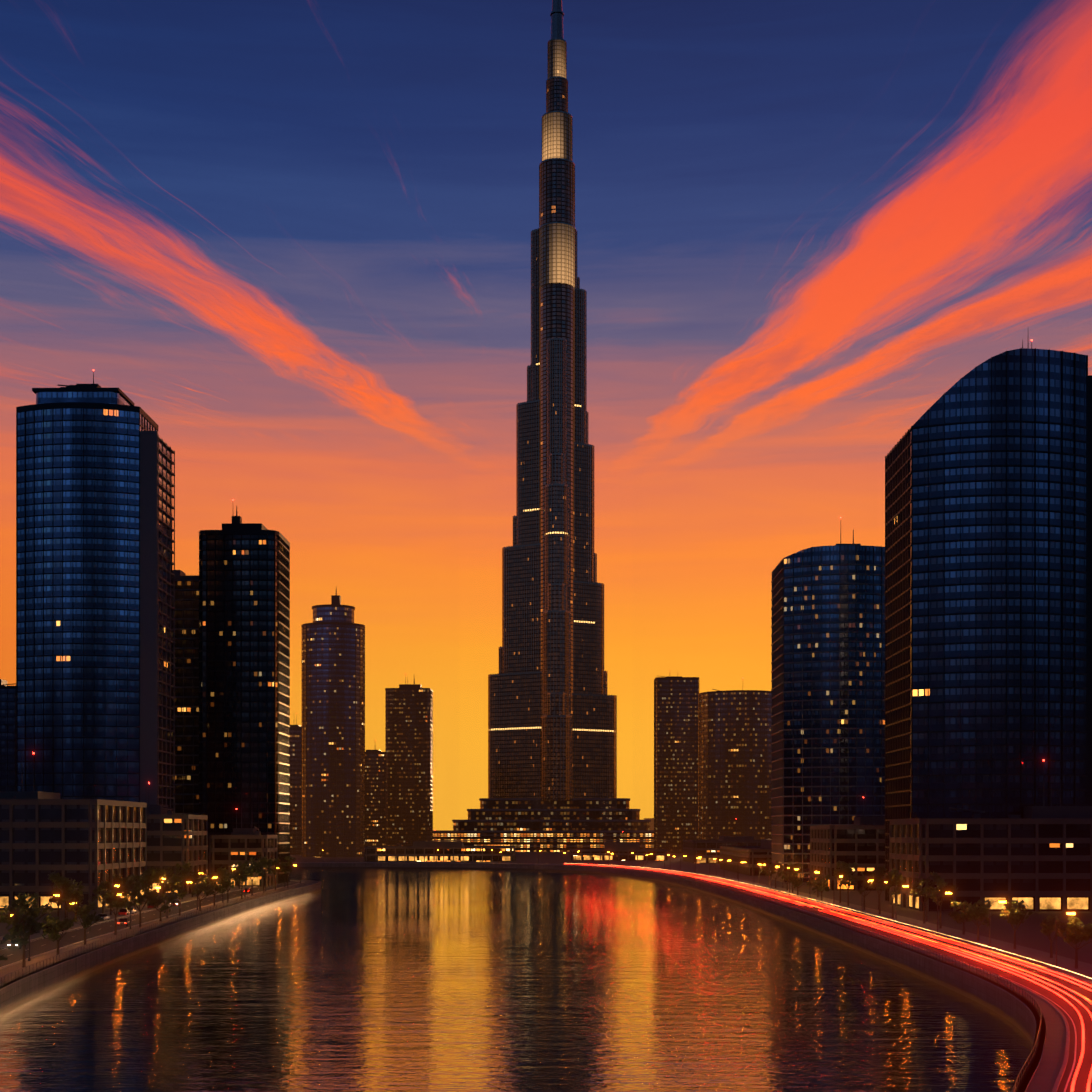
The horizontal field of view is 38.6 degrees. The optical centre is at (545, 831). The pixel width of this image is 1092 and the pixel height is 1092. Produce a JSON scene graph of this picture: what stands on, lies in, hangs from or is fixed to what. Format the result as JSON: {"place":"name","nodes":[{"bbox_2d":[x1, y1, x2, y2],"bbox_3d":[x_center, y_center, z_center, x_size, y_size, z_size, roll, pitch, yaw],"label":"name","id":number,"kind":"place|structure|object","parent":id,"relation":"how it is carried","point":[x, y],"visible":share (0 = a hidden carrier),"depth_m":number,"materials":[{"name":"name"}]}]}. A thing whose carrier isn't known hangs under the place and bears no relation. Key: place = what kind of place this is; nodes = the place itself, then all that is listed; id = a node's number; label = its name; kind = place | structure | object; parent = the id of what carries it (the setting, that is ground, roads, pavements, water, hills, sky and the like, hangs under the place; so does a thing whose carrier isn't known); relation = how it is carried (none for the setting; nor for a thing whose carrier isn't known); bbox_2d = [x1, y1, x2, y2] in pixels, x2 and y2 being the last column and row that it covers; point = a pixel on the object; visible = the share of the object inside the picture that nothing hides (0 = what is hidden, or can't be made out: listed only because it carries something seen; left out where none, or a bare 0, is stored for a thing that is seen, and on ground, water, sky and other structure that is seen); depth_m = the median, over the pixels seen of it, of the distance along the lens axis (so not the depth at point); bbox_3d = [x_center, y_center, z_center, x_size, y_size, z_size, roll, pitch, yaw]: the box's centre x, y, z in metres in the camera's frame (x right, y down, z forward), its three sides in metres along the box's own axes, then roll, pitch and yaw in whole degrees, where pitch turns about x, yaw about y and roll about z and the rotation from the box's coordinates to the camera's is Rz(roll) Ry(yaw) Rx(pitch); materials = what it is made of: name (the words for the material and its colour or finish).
{"place":"outdoors","nodes":[
{"label":"outdoors","id":0,"kind":"place"},
{"bbox_2d":[290,723,301,854],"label":"tower","id":1,"kind":"structure","parent":0,"point":[295,784],"depth_m":1216.16,"materials":[{"name":"brown glass"}]},
{"bbox_2d":[301,589,364,856],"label":"tower","id":2,"kind":"structure","parent":0,"point":[344,664],"depth_m":1104.45,"materials":[{"name":"brown glass"}]},
{"bbox_2d":[365,746,384,846],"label":"tower","id":3,"kind":"structure","parent":0,"point":[376,807],"depth_m":1445.72,"materials":[{"name":"brown glass"}]},
{"bbox_2d":[385,679,432,845],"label":"tower","id":4,"kind":"structure","parent":0,"point":[414,813],"depth_m":1303.23,"materials":[{"name":"brown glass"}]},
{"bbox_2d":[0,868,1032,1091],"bbox_3d":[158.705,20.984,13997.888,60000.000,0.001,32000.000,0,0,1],"label":"water","id":5,"kind":"structure","parent":0,"point":[410,980],"depth_m":187.27,"materials":[{"name":"brown liquid"}]},
{"bbox_2d":[0,0,1090,859],"bbox_3d":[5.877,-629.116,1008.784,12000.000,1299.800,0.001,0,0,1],"label":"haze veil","id":6,"kind":"object","parent":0,"point":[456,532],"depth_m":1009.63,"materials":[{"name":"orange"}]},
{"bbox_2d":[0,6,1090,827],"bbox_3d":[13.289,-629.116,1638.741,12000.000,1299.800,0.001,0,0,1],"label":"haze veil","id":7,"kind":"object","parent":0,"point":[504,498],"depth_m":1639.69,"materials":[{"name":"orange"}]},
{"bbox_2d":[0,852,1091,1090],"bbox_3d":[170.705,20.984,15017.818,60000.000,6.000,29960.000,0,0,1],"label":"ground","id":8,"kind":"structure","parent":0,"point":[1018,1014],"depth_m":310.67,"materials":[{"name":"concrete"}]},
{"bbox_2d":[0,679,15,790],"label":"tower","id":9,"kind":"structure","parent":8,"relation":"on","point":[7,738],"depth_m":706.69,"materials":[{"name":"blue glass"}]},
{"bbox_2d":[0,752,146,909],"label":"podium","id":10,"kind":"object","parent":8,"relation":"on","point":[90,844],"visible":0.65,"depth_m":358.20,"materials":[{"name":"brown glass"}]},
{"bbox_2d":[16,369,174,813],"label":"skyscraper","id":11,"kind":"structure","parent":8,"relation":"on","point":[94,573],"depth_m":479.53,"materials":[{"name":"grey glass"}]},
{"bbox_2d":[0,880,320,990],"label":"promenade","id":12,"kind":"structure","parent":8,"relation":"on","point":[41,948],"depth_m":278.37,"materials":[{"name":"concrete"}]},
{"bbox_2d":[0,905,9,925],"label":"tree","id":13,"kind":"object","parent":12,"relation":"on","point":[2,918],"visible":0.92,"depth_m":243.81,"materials":[{"name":"green plant"}]},
{"bbox_2d":[0,934,9,959],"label":"tree","id":14,"kind":"object","parent":12,"relation":"on","point":[6,936],"visible":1,"depth_m":186.20,"materials":[{"name":"green plant"}]},
{"bbox_2d":[1,936,15,943],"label":"parked car","id":15,"kind":"object","parent":12,"relation":"on","point":[9,940],"visible":0.19,"depth_m":246.97,"materials":[{"name":"grey paint"}]},
{"bbox_2d":[8,939,25,948],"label":"car","id":16,"kind":"object","parent":12,"relation":"on","point":[13,943],"visible":0.73,"depth_m":238.82,"materials":[{"name":"grey paint"}]},
{"bbox_2d":[11,913,30,960],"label":"street lamp","id":17,"kind":"object","parent":12,"relation":"on","point":[29,959],"visible":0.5,"depth_m":216.64,"materials":[{"name":"grey metal"}]},
{"bbox_2d":[4,892,38,923],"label":"tree","id":18,"kind":"object","parent":12,"relation":"on","point":[21,901],"visible":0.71,"depth_m":256.25,"materials":[{"name":"green plant"}]},
{"bbox_2d":[5,907,47,967],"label":"tree","id":19,"kind":"object","parent":12,"relation":"on","point":[19,930],"visible":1,"depth_m":204.34,"materials":[{"name":"green plant"}]},
{"bbox_2d":[20,901,53,934],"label":"tree","id":20,"kind":"object","parent":12,"relation":"on","point":[35,911],"visible":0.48,"depth_m":269.33,"materials":[{"name":"green plant"}]},
{"bbox_2d":[41,914,73,954],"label":"tree","id":21,"kind":"object","parent":12,"relation":"on","point":[56,925],"visible":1,"depth_m":225.13,"materials":[{"name":"green plant"}]},
{"bbox_2d":[48,871,71,916],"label":"tree","id":22,"kind":"object","parent":12,"relation":"on","point":[65,882],"visible":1,"depth_m":282.24,"materials":[{"name":"green plant"}]},
{"bbox_2d":[49,877,79,919],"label":"tree","id":23,"kind":"object","parent":12,"relation":"on","point":[73,886],"visible":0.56,"depth_m":296.27,"materials":[{"name":"green plant"}]},
{"bbox_2d":[64,881,85,922],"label":"tree","id":24,"kind":"object","parent":12,"relation":"on","point":[78,895],"visible":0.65,"depth_m":306.13,"materials":[{"name":"green plant"}]},
{"bbox_2d":[65,900,103,944],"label":"tree","id":25,"kind":"object","parent":12,"relation":"on","point":[83,912],"visible":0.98,"depth_m":245.86,"materials":[{"name":"green plant"}]},
{"bbox_2d":[88,880,112,913],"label":"tree","id":26,"kind":"object","parent":12,"relation":"on","point":[103,885],"visible":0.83,"depth_m":320.82,"materials":[{"name":"green plant"}]},
{"bbox_2d":[98,914,108,920],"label":"parked car","id":27,"kind":"object","parent":12,"relation":"on","point":[105,916],"visible":0.42,"depth_m":313.73,"materials":[{"name":"white paint"}]},
{"bbox_2d":[99,888,119,914],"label":"tree","id":28,"kind":"object","parent":12,"relation":"on","point":[112,899],"visible":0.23,"depth_m":333.63,"materials":[{"name":"green plant"}]},
{"bbox_2d":[103,881,129,934],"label":"tree","id":29,"kind":"object","parent":12,"relation":"on","point":[111,892],"visible":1,"depth_m":267.18,"materials":[{"name":"green plant"}]},
{"bbox_2d":[117,918,129,925],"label":"car","id":30,"kind":"object","parent":12,"relation":"on","point":[124,921],"visible":0.83,"depth_m":296.66,"materials":[{"name":"grey paint"}]},
{"bbox_2d":[118,909,129,914],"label":"parked car","id":31,"kind":"object","parent":12,"relation":"on","point":[124,912],"visible":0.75,"depth_m":333.42,"materials":[{"name":"red paint"}]},
{"bbox_2d":[118,893,130,928],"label":"street lamp","id":32,"kind":"object","parent":12,"relation":"on","point":[119,894],"visible":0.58,"depth_m":288.45,"materials":[{"name":"grey metal"}]},
{"bbox_2d":[112,874,138,897],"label":"tree","id":33,"kind":"object","parent":12,"relation":"on","point":[117,879],"visible":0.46,"depth_m":344.68,"materials":[{"name":"green plant"}]},
{"bbox_2d":[126,873,146,908],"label":"tree","id":34,"kind":"object","parent":12,"relation":"on","point":[139,879],"visible":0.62,"depth_m":358.30,"materials":[{"name":"green plant"}]},
{"bbox_2d":[121,881,157,927],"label":"tree","id":35,"kind":"object","parent":12,"relation":"on","point":[135,889],"visible":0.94,"depth_m":288.68,"materials":[{"name":"green plant"}]},
{"bbox_2d":[142,867,156,889],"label":"tree","id":36,"kind":"object","parent":12,"relation":"on","point":[148,876],"visible":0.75,"depth_m":372.87,"materials":[{"name":"green plant"}]},
{"bbox_2d":[0,882,305,986],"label":"railing","id":37,"kind":"object","parent":12,"relation":"on","point":[281,889],"visible":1,"depth_m":267.22,"materials":[{"name":"grey metal"}]},
{"bbox_2d":[146,891,176,921],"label":"tree","id":38,"kind":"object","parent":12,"relation":"on","point":[168,897],"visible":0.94,"depth_m":309.06,"materials":[{"name":"green plant"}]},
{"bbox_2d":[155,867,173,903],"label":"tree","id":39,"kind":"object","parent":12,"relation":"on","point":[160,873],"visible":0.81,"depth_m":384.89,"materials":[{"name":"green plant"}]},
{"bbox_2d":[161,880,182,892],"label":"tree","id":40,"kind":"object","parent":12,"relation":"on","point":[169,889],"visible":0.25,"depth_m":397.36,"materials":[{"name":"green plant"}]},
{"bbox_2d":[171,900,178,906],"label":"car","id":41,"kind":"object","parent":12,"relation":"on","point":[175,903],"visible":0.6,"depth_m":373.54,"materials":[{"name":"black paint"}]},
{"bbox_2d":[167,872,191,915],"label":"tree","id":42,"kind":"object","parent":12,"relation":"on","point":[182,892],"visible":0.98,"depth_m":330.92,"materials":[{"name":"green plant"}]},
{"bbox_2d":[175,861,192,899],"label":"tree","id":43,"kind":"object","parent":12,"relation":"on","point":[186,867],"visible":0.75,"depth_m":410.85,"materials":[{"name":"green plant"}]},
{"bbox_2d":[184,871,201,896],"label":"tree","id":44,"kind":"object","parent":12,"relation":"on","point":[196,876],"visible":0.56,"depth_m":425.64,"materials":[{"name":"green plant"}]},
{"bbox_2d":[189,883,214,910],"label":"tree","id":45,"kind":"object","parent":12,"relation":"on","point":[203,887],"visible":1,"depth_m":351.46,"materials":[{"name":"green plant"}]},
{"bbox_2d":[199,873,216,891],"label":"tree","id":46,"kind":"object","parent":12,"relation":"on","point":[210,879],"visible":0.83,"depth_m":438.72,"materials":[{"name":"green plant"}]},
{"bbox_2d":[199,876,227,905],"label":"tree","id":47,"kind":"object","parent":12,"relation":"on","point":[221,886],"visible":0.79,"depth_m":372.78,"materials":[{"name":"green plant"}]},
{"bbox_2d":[216,866,228,886],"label":"tree","id":48,"kind":"object","parent":12,"relation":"on","point":[220,871],"visible":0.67,"depth_m":474.67,"materials":[{"name":"green plant"}]},
{"bbox_2d":[218,871,234,902],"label":"tree","id":49,"kind":"object","parent":12,"relation":"on","point":[228,876],"visible":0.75,"depth_m":392.69,"materials":[{"name":"green plant"}]},
{"bbox_2d":[233,861,247,898],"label":"tree","id":50,"kind":"object","parent":12,"relation":"on","point":[240,870],"visible":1,"depth_m":414.94,"materials":[{"name":"green plant"}]},
{"bbox_2d":[229,861,252,886],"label":"tree","id":51,"kind":"object","parent":12,"relation":"on","point":[236,864],"visible":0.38,"depth_m":503.88,"materials":[{"name":"green plant"}]},
{"bbox_2d":[245,857,260,895],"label":"tree","id":52,"kind":"object","parent":12,"relation":"on","point":[255,867],"visible":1,"depth_m":435.22,"materials":[{"name":"green plant"}]},
{"bbox_2d":[256,856,271,892],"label":"tree","id":53,"kind":"object","parent":12,"relation":"on","point":[266,863],"visible":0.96,"depth_m":456.05,"materials":[{"name":"green plant"}]},
{"bbox_2d":[269,857,283,889],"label":"tree","id":54,"kind":"object","parent":12,"relation":"on","point":[275,862],"visible":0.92,"depth_m":477.91,"materials":[{"name":"green plant"}]},
{"bbox_2d":[280,856,295,887],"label":"tree","id":55,"kind":"object","parent":12,"relation":"on","point":[288,864],"visible":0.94,"depth_m":498.69,"materials":[{"name":"green plant"}]},
{"bbox_2d":[146,782,207,893],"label":"podium","id":56,"kind":"object","parent":8,"relation":"on","point":[173,840],"visible":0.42,"depth_m":449.14,"materials":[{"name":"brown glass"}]},
{"bbox_2d":[172,570,198,814],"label":"tower","id":57,"kind":"structure","parent":8,"relation":"on","point":[186,694],"depth_m":561.32,"materials":[{"name":"black glass"}]},
{"bbox_2d":[209,807,277,886],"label":"podium","id":58,"kind":"object","parent":8,"relation":"on","point":[241,844],"visible":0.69,"depth_m":511.00,"materials":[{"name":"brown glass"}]},
{"bbox_2d":[199,500,289,883],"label":"tower","id":59,"kind":"structure","parent":8,"relation":"on","point":[244,666],"depth_m":538.61,"materials":[{"name":"black glass"}]},
{"bbox_2d":[364,831,515,861],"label":"shore pavilion","id":60,"kind":"structure","parent":8,"relation":"on","point":[454,850],"depth_m":944.54,"materials":[{"name":"brown glass"}]},
{"bbox_2d":[433,798,653,851],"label":"tower podium","id":61,"kind":"object","parent":8,"relation":"on","point":[529,824],"depth_m":1428.64,"materials":[{"name":"brown glass"}]},
{"bbox_2d":[488,0,616,800],"bbox_3d":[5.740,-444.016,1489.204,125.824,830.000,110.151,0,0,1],"label":"great tower","id":62,"kind":"structure","parent":61,"relation":"on","point":[552,719],"depth_m":1495.31,"materials":[{"name":"black glass"}]},
{"bbox_2d":[570,831,667,860],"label":"shore pavilion","id":63,"kind":"structure","parent":8,"relation":"on","point":[620,851],"depth_m":973.24,"materials":[{"name":"brown glass"}]},
{"bbox_2d":[292,862,1091,1091],"bbox_3d":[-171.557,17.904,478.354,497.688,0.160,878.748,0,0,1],"label":"road","id":64,"kind":"structure","parent":8,"relation":"on","point":[1054,1070],"depth_m":200.66,"materials":[{"name":"asphalt"}]},
{"bbox_2d":[760,859,775,886],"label":"tree","id":65,"kind":"object","parent":64,"relation":"on","point":[768,861],"visible":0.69,"depth_m":508.40,"materials":[{"name":"green plant"}]},
{"bbox_2d":[765,861,785,887],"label":"tree","id":66,"kind":"object","parent":64,"relation":"on","point":[772,865],"visible":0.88,"depth_m":492.42,"materials":[{"name":"green plant"}]},
{"bbox_2d":[777,871,794,889],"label":"tree","id":67,"kind":"object","parent":64,"relation":"on","point":[785,877],"visible":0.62,"depth_m":474.45,"materials":[{"name":"green plant"}]},
{"bbox_2d":[783,861,801,892],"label":"tree","id":68,"kind":"object","parent":64,"relation":"on","point":[790,866],"visible":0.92,"depth_m":456.36,"materials":[{"name":"green plant"}]},
{"bbox_2d":[787,874,804,894],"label":"tree","id":69,"kind":"object","parent":64,"relation":"on","point":[795,882],"visible":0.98,"depth_m":440.10,"materials":[{"name":"green plant"}]},
{"bbox_2d":[806,871,830,896],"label":"tree","id":70,"kind":"object","parent":64,"relation":"on","point":[818,876],"visible":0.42,"depth_m":424.04,"materials":[{"name":"green plant"}]},
{"bbox_2d":[810,877,829,899],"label":"tree","id":71,"kind":"object","parent":64,"relation":"on","point":[820,885],"visible":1,"depth_m":406.12,"materials":[{"name":"green plant"}]},
{"bbox_2d":[564,863,1091,1091],"bbox_3d":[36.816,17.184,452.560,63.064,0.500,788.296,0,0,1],"label":"traffic light trails","id":72,"kind":"object","parent":64,"relation":"on","point":[993,952],"visible":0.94,"depth_m":235.15,"materials":[{"name":"red"}]},
{"bbox_2d":[833,860,849,902],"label":"tree","id":73,"kind":"object","parent":64,"relation":"on","point":[838,872],"visible":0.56,"depth_m":389.68,"materials":[{"name":"green plant"}]},
{"bbox_2d":[838,861,858,906],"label":"tree","id":74,"kind":"object","parent":64,"relation":"on","point":[846,867],"visible":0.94,"depth_m":371.53,"materials":[{"name":"green plant"}]},
{"bbox_2d":[849,872,877,909],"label":"tree","id":75,"kind":"object","parent":64,"relation":"on","point":[856,884],"visible":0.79,"depth_m":356.23,"materials":[{"name":"green plant"}]},
{"bbox_2d":[867,865,886,913],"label":"tree","id":76,"kind":"object","parent":64,"relation":"on","point":[879,872],"visible":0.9,"depth_m":337.26,"materials":[{"name":"green plant"}]},
{"bbox_2d":[716,883,1041,1091],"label":"railing","id":77,"kind":"object","parent":64,"relation":"on","point":[1036,1044],"visible":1,"depth_m":185.65,"materials":[{"name":"brown metal"}]},
{"bbox_2d":[882,868,906,917],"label":"tree","id":78,"kind":"object","parent":64,"relation":"on","point":[891,877],"visible":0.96,"depth_m":321.26,"materials":[{"name":"green plant"}]},
{"bbox_2d":[910,871,940,923],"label":"tree","id":79,"kind":"object","parent":64,"relation":"on","point":[917,892],"visible":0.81,"depth_m":303.19,"materials":[{"name":"green plant"}]},
{"bbox_2d":[923,879,957,928],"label":"tree","id":80,"kind":"object","parent":64,"relation":"on","point":[941,884],"visible":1,"depth_m":287.38,"materials":[{"name":"green plant"}]},
{"bbox_2d":[948,900,976,934],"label":"tree","id":81,"kind":"object","parent":64,"relation":"on","point":[959,917],"visible":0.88,"depth_m":270.76,"materials":[{"name":"green plant"}]},
{"bbox_2d":[958,898,993,940],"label":"tree","id":82,"kind":"object","parent":64,"relation":"on","point":[980,914],"visible":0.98,"depth_m":253.41,"materials":[{"name":"green plant"}]},
{"bbox_2d":[998,899,1032,948],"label":"tree","id":83,"kind":"object","parent":64,"relation":"on","point":[1013,914],"visible":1,"depth_m":236.76,"materials":[{"name":"green plant"}]},
{"bbox_2d":[1040,915,1066,957],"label":"tree","id":84,"kind":"object","parent":64,"relation":"on","point":[1048,924],"visible":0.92,"depth_m":220.37,"materials":[{"name":"green plant"}]},
{"bbox_2d":[1055,915,1091,968],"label":"tree","id":85,"kind":"object","parent":64,"relation":"on","point":[1072,926],"visible":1,"depth_m":202.54,"materials":[{"name":"green plant"}]},
{"bbox_2d":[683,836,760,862],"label":"podium","id":86,"kind":"object","parent":8,"relation":"on","point":[706,851],"depth_m":887.76,"materials":[{"name":"brown glass"}]},
{"bbox_2d":[699,689,771,839],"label":"round tower","id":87,"kind":"structure","parent":8,"relation":"on","point":[756,745],"depth_m":1083.90,"materials":[{"name":"brown glass"}]},
{"bbox_2d":[720,839,771,875],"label":"podium","id":88,"kind":"object","parent":8,"relation":"on","point":[752,856],"visible":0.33,"depth_m":668.04,"materials":[{"name":"brown concrete"}]},
{"bbox_2d":[771,517,884,881],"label":"curved tower","id":89,"kind":"structure","parent":8,"relation":"on","point":[828,685],"depth_m":551.48,"materials":[{"name":"blue glass"}]},
{"bbox_2d":[810,797,884,890],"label":"podium","id":90,"kind":"object","parent":8,"relation":"on","point":[861,841],"visible":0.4,"depth_m":477.70,"materials":[{"name":"brown concrete"}]},
{"bbox_2d":[861,879,872,913],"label":"street lamp","id":91,"kind":"object","parent":8,"relation":"on","point":[862,895],"visible":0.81,"depth_m":338.83,"materials":[{"name":"grey metal"}]},
{"bbox_2d":[895,885,908,922],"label":"street lamp","id":92,"kind":"object","parent":8,"relation":"on","point":[895,908],"visible":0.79,"depth_m":304.86,"materials":[{"name":"grey metal"}]},
{"bbox_2d":[937,891,951,934],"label":"street lamp","id":93,"kind":"object","parent":8,"relation":"on","point":[948,892],"visible":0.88,"depth_m":270.81,"materials":[{"name":"grey metal"}]},
{"bbox_2d":[889,759,1091,910],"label":"podium","id":94,"kind":"object","parent":8,"relation":"on","point":[1036,858],"visible":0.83,"depth_m":352.50,"materials":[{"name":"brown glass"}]},
{"bbox_2d":[989,900,1005,948],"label":"street lamp","id":95,"kind":"object","parent":8,"relation":"on","point":[1002,901],"visible":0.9,"depth_m":236.84,"materials":[{"name":"grey metal"}]},
{"bbox_2d":[1055,911,1075,968],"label":"street lamp","id":96,"kind":"object","parent":8,"relation":"on","point":[1071,912],"visible":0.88,"depth_m":202.82,"materials":[{"name":"grey metal"}]},
{"bbox_2d":[0,0,1091,829],"label":"sky","id":97,"kind":"structure","parent":0,"point":[997,47],"materials":[{"name":"orange"}]},
{"bbox_2d":[644,818,653,829],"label":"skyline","id":98,"kind":"structure","parent":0,"point":[651,825],"depth_m":2808.02,"materials":[{"name":"brown glass"}]},
{"bbox_2d":[654,676,698,852],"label":"tower","id":99,"kind":"structure","parent":0,"point":[666,796],"depth_m":1292.61,"materials":[{"name":"brown glass"}]},
{"bbox_2d":[885,339,1091,900],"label":"dark tower","id":100,"kind":"structure","parent":0,"point":[988,586],"depth_m":372.44,"materials":[{"name":"blue glass"}]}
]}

